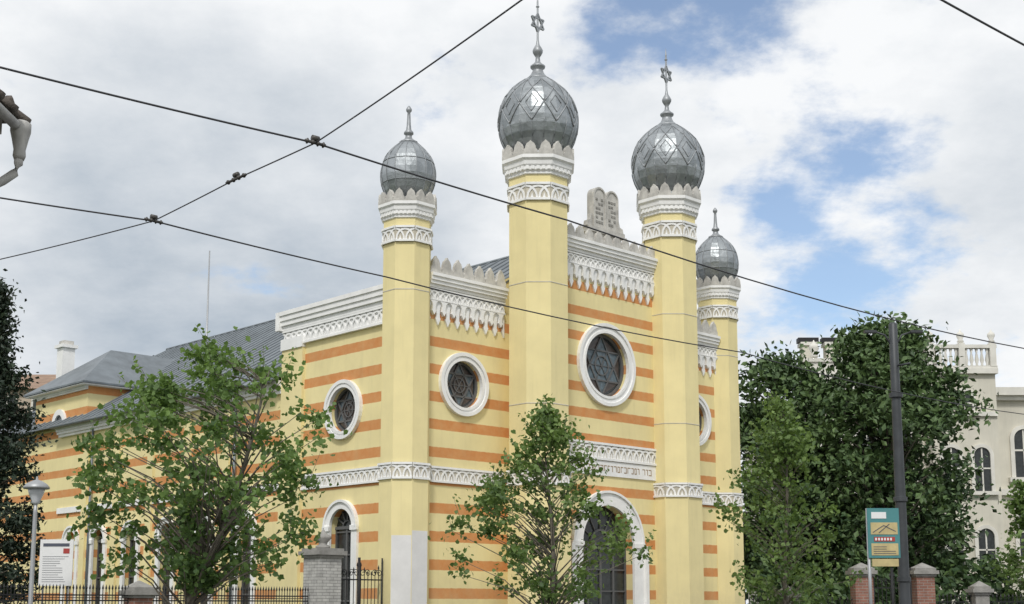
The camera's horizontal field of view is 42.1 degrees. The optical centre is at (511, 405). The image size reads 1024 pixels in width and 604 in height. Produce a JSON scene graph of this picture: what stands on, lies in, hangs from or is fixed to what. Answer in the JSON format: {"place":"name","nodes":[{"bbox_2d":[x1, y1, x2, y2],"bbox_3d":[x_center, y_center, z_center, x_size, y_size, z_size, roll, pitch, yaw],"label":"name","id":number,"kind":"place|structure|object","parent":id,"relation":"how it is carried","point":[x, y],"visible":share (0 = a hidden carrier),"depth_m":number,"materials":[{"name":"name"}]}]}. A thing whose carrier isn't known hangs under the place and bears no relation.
{"place":"outdoors","nodes":[
{"label":"outdoors","id":0,"kind":"place"},
{"bbox_2d":[1,375,55,418],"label":"apartment house","id":1,"kind":"structure","parent":0,"point":[42,380],"depth_m":89.81,"materials":[{"name":"paint"}]},
{"bbox_2d":[0,0,522,259],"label":"overhead wire","id":2,"kind":"object","parent":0,"point":[236,175],"visible":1,"depth_m":14.99,"materials":[{"name":"black metal"}]},
{"bbox_2d":[298,528,346,603],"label":"brick gate pillar","id":3,"kind":"structure","parent":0,"point":[322,571],"depth_m":39.26,"materials":[{"name":"grey stone"}]},
{"bbox_2d":[341,557,382,603],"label":"wrought iron gate","id":4,"kind":"structure","parent":3,"relation":"attached to","point":[358,579],"depth_m":40.51,"materials":[{"name":"black metal"}]},
{"bbox_2d":[0,197,1023,414],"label":"overhead wire","id":5,"kind":"object","parent":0,"point":[152,218],"visible":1,"depth_m":20.66,"materials":[{"name":"black metal"}]},
{"bbox_2d":[0,0,1023,603],"label":"sky","id":6,"kind":"structure","parent":0,"point":[862,155],"materials":[{"name":"white"}]},
{"bbox_2d":[940,0,1023,45],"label":"overhead wire","id":7,"kind":"object","parent":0,"point":[981,21],"visible":1,"depth_m":11.52,"materials":[{"name":"black metal"}]},
{"label":"ground","id":8,"kind":"structure","parent":0,"visible":0},
{"bbox_2d":[0,268,57,603],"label":"spruce tree","id":9,"kind":"object","parent":8,"relation":"on","point":[19,522],"visible":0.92,"depth_m":40.39,"materials":[{"name":"green plant"}]},
{"bbox_2d":[23,476,49,603],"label":"street lamp","id":10,"kind":"object","parent":8,"relation":"on","point":[36,488],"visible":1,"depth_m":31.86,"materials":[{"name":"metal"}]},
{"bbox_2d":[38,539,73,603],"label":"information board","id":11,"kind":"object","parent":8,"relation":"on","point":[56,562],"visible":0.96,"depth_m":34.08,"materials":[{"name":"metal"}]},
{"bbox_2d":[119,581,158,603],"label":"stone fence post","id":12,"kind":"object","parent":8,"relation":"on","point":[138,592],"visible":0.9,"depth_m":35.15,"materials":[{"name":"grey stone"}]},
{"bbox_2d":[0,583,308,603],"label":"iron fence","id":13,"kind":"object","parent":8,"relation":"on","point":[171,598],"visible":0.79,"depth_m":35.09,"materials":[{"name":"black metal"}]},
{"bbox_2d":[0,0,744,603],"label":"striped synagogue","id":14,"kind":"structure","parent":8,"relation":"on","point":[432,394],"depth_m":46.38,"materials":[{"name":"paint"}]},
{"bbox_2d":[206,251,209,336],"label":"antenna mast","id":15,"kind":"object","parent":14,"relation":"on","point":[208,297],"visible":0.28,"depth_m":81.85,"materials":[{"name":"metal"}]},
{"bbox_2d":[51,409,649,603],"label":"arched windows and portal","id":16,"kind":"structure","parent":14,"relation":"in","point":[614,591],"depth_m":47.25,"materials":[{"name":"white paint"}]},
{"bbox_2d":[323,323,711,445],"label":"rose windows","id":17,"kind":"structure","parent":14,"relation":"in","point":[600,367],"depth_m":46.45,"materials":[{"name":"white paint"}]},
{"bbox_2d":[775,586,800,603],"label":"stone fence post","id":18,"kind":"object","parent":8,"relation":"on","point":[791,595],"visible":0.21,"depth_m":43.71,"materials":[{"name":"grey stone"}]},
{"bbox_2d":[738,340,866,600],"bbox_3d":[12.809,3.880,63.074,9.236,14.260,9.042,4,-9,-25],"label":"linden tree","id":19,"kind":"object","parent":8,"relation":"on","point":[773,377],"visible":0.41,"depth_m":62.20,"materials":[{"name":"green plant"}]},
{"bbox_2d":[845,563,877,603],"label":"brick gate pillar","id":20,"kind":"structure","parent":8,"relation":"on","point":[860,594],"depth_m":43.85,"materials":[{"name":"red brick"}]},
{"bbox_2d":[745,329,1023,603],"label":"ornate villa","id":21,"kind":"object","parent":8,"relation":"on","point":[999,442],"visible":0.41,"depth_m":74.56,"materials":[{"name":"paint"}]},
{"bbox_2d":[820,388,1023,574],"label":"windows","id":22,"kind":"structure","parent":21,"relation":"in","point":[984,544],"depth_m":73.90,"materials":[{"name":"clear glass"}]},
{"bbox_2d":[750,541,1023,603],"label":"garden shrubs","id":23,"kind":"object","parent":8,"relation":"on","point":[951,577],"visible":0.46,"depth_m":56.19,"materials":[{"name":"green plant"}]},
{"bbox_2d":[773,311,1014,602],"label":"linden tree","id":24,"kind":"object","parent":8,"relation":"on","point":[933,530],"visible":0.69,"depth_m":59.70,"materials":[{"name":"green plant"}]},
{"bbox_2d":[909,563,938,603],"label":"brick gate pillar","id":25,"kind":"structure","parent":8,"relation":"on","point":[923,575],"depth_m":43.92,"materials":[{"name":"red brick"}]},
{"bbox_2d":[873,568,912,603],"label":"wrought iron gate","id":26,"kind":"structure","parent":25,"relation":"attached to","point":[892,587],"depth_m":44.16,"materials":[{"name":"black metal"}]},
{"bbox_2d":[965,581,993,603],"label":"stone fence post","id":27,"kind":"object","parent":8,"relation":"on","point":[979,592],"visible":1,"depth_m":44.00,"materials":[{"name":"grey stone"}]},
{"bbox_2d":[744,593,1023,603],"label":"iron fence","id":28,"kind":"object","parent":27,"relation":"attached to","point":[951,601],"visible":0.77,"depth_m":44.17,"materials":[{"name":"black metal"}]},
{"bbox_2d":[982,479,1023,603],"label":"young street tree","id":29,"kind":"object","parent":8,"relation":"on","point":[1013,571],"visible":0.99,"depth_m":53.94,"materials":[{"name":"green plant"}]},
{"label":"road","id":30,"kind":"structure","parent":0,"visible":0},
{"bbox_2d":[0,89,31,186],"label":"statue","id":31,"kind":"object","parent":30,"relation":"on","point":[15,119],"depth_m":12.59,"materials":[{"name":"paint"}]},
{"bbox_2d":[863,322,922,603],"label":"tram line pole","id":32,"kind":"object","parent":30,"relation":"on","point":[900,499],"visible":0.98,"depth_m":31.08,"materials":[{"name":"metal"}]},
{"bbox_2d":[0,66,1023,348],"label":"overhead wire","id":33,"kind":"object","parent":32,"relation":"attached to","point":[312,140],"visible":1,"depth_m":15.42,"materials":[{"name":"black metal"}]},
{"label":"sidewalk","id":34,"kind":"structure","parent":0,"visible":0},
{"bbox_2d":[66,323,351,603],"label":"plane tree","id":35,"kind":"object","parent":34,"relation":"on","point":[198,574],"visible":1,"depth_m":26.74,"materials":[{"name":"green plant"}]},
{"bbox_2d":[427,394,656,603],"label":"plane tree","id":36,"kind":"object","parent":34,"relation":"on","point":[546,421],"visible":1,"depth_m":32.91,"materials":[{"name":"green plant"}]},
{"bbox_2d":[708,389,871,603],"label":"plane tree","id":37,"kind":"object","parent":34,"relation":"on","point":[784,446],"visible":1,"depth_m":41.81,"materials":[{"name":"green plant"}]},
{"bbox_2d":[865,508,900,603],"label":"bus stop sign","id":38,"kind":"object","parent":34,"relation":"on","point":[882,533],"visible":1,"depth_m":26.84,"materials":[{"name":"metal"}]}
]}

